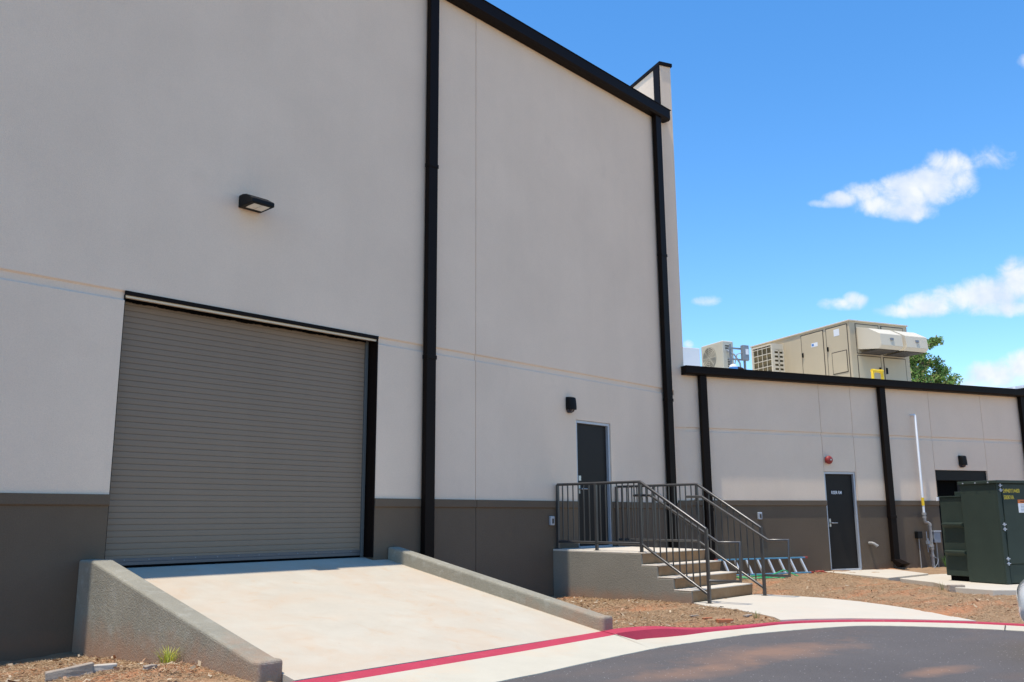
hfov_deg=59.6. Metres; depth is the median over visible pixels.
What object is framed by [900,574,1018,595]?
equipment pad
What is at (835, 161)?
sky
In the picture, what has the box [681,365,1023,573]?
wing
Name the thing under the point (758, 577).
garden hose
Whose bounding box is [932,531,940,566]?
meter box
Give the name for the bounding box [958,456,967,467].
wall sconce
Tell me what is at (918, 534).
junction box
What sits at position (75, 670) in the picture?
concrete chunk
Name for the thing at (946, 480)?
double door
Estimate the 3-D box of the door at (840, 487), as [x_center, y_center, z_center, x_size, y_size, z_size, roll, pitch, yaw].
[7.116,3.909,19.403,0.930,2.115,0.379,4,-12,-23]
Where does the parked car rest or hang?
on the asphalt
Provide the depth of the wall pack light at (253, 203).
11.21 m
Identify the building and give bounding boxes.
[0,0,690,660]
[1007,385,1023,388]
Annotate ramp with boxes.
[126,557,599,681]
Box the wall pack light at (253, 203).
[238,194,273,212]
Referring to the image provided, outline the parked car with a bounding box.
[1016,579,1023,621]
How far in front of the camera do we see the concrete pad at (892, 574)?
17.94 m
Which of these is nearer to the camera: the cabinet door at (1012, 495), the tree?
the cabinet door at (1012, 495)
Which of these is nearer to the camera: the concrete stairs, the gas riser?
the concrete stairs
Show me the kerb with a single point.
(641, 632)
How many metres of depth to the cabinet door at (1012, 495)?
15.62 m
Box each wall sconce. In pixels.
[566,397,576,412]
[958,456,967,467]
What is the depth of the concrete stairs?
13.94 m
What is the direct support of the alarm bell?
attached to the wing
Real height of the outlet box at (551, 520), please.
0.150 m
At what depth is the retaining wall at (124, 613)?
8.16 m
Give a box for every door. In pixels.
[105,295,375,567]
[576,420,612,547]
[824,472,861,569]
[935,470,986,559]
[998,484,1023,564]
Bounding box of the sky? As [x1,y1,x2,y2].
[486,0,1023,387]
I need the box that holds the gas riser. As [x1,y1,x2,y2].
[910,414,938,566]
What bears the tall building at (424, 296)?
on the ground
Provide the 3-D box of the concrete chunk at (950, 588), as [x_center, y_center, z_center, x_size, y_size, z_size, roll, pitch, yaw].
[7.401,4.125,14.895,0.273,0.124,0.125,-1,-11,4]
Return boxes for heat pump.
[701,341,740,367]
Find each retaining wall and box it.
[72,559,282,681]
[388,547,612,630]
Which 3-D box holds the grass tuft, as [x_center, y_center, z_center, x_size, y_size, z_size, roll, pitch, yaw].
[-2.905,2.659,7.551,0.271,0.157,0.334,-2,-11,10]
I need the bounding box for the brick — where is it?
[716,618,733,622]
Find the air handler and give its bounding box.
[750,319,927,380]
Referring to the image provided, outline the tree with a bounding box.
[909,335,962,384]
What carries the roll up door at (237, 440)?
in the tall building at (424, 296)
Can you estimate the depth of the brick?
10.62 m
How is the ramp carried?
on the ground
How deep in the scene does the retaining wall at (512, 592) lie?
10.77 m
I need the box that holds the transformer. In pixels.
[936,480,1023,583]
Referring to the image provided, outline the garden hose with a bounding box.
[736,569,797,578]
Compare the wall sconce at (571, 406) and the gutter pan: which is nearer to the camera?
the gutter pan
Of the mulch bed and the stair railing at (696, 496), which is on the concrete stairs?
the stair railing at (696, 496)
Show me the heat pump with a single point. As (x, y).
(716, 354)
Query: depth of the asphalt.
8.20 m
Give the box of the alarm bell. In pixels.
[825,456,832,463]
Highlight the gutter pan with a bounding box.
[341,622,1023,681]
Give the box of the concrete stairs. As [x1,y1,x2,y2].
[553,546,752,603]
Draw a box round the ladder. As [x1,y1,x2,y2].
[714,556,813,575]
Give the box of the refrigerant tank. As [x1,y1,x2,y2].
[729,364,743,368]
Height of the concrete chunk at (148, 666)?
0.034 m
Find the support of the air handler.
on the wing
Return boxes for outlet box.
[549,516,554,524]
[757,512,761,519]
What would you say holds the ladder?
on the mulch bed
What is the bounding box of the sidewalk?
[693,594,975,621]
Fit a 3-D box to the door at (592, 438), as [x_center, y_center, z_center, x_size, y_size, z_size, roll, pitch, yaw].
[1.372,2.562,15.945,0.322,2.230,1.050,-11,-15,42]
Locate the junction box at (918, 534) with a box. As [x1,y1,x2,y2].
[914,531,922,567]
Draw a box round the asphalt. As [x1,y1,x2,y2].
[502,626,1023,681]
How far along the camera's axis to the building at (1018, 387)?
26.47 m
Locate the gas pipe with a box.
[870,369,883,378]
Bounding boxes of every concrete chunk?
[44,662,93,680]
[93,663,116,672]
[143,664,157,669]
[947,584,964,591]
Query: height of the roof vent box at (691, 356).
1.173 m
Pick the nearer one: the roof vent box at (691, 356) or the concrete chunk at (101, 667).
the concrete chunk at (101, 667)
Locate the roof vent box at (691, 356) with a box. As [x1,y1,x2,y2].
[683,347,699,365]
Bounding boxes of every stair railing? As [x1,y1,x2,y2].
[556,480,741,603]
[615,483,790,595]
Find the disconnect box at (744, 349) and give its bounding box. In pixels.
[728,344,748,368]
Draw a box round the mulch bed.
[0,566,1023,681]
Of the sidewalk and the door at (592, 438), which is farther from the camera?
the door at (592, 438)
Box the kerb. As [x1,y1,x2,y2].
[293,620,1023,681]
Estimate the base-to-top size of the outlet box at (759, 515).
0.150 m
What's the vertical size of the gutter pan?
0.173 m
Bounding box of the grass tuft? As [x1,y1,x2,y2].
[154,646,179,664]
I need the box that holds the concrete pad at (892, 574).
[825,569,927,580]
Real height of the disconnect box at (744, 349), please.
1.300 m

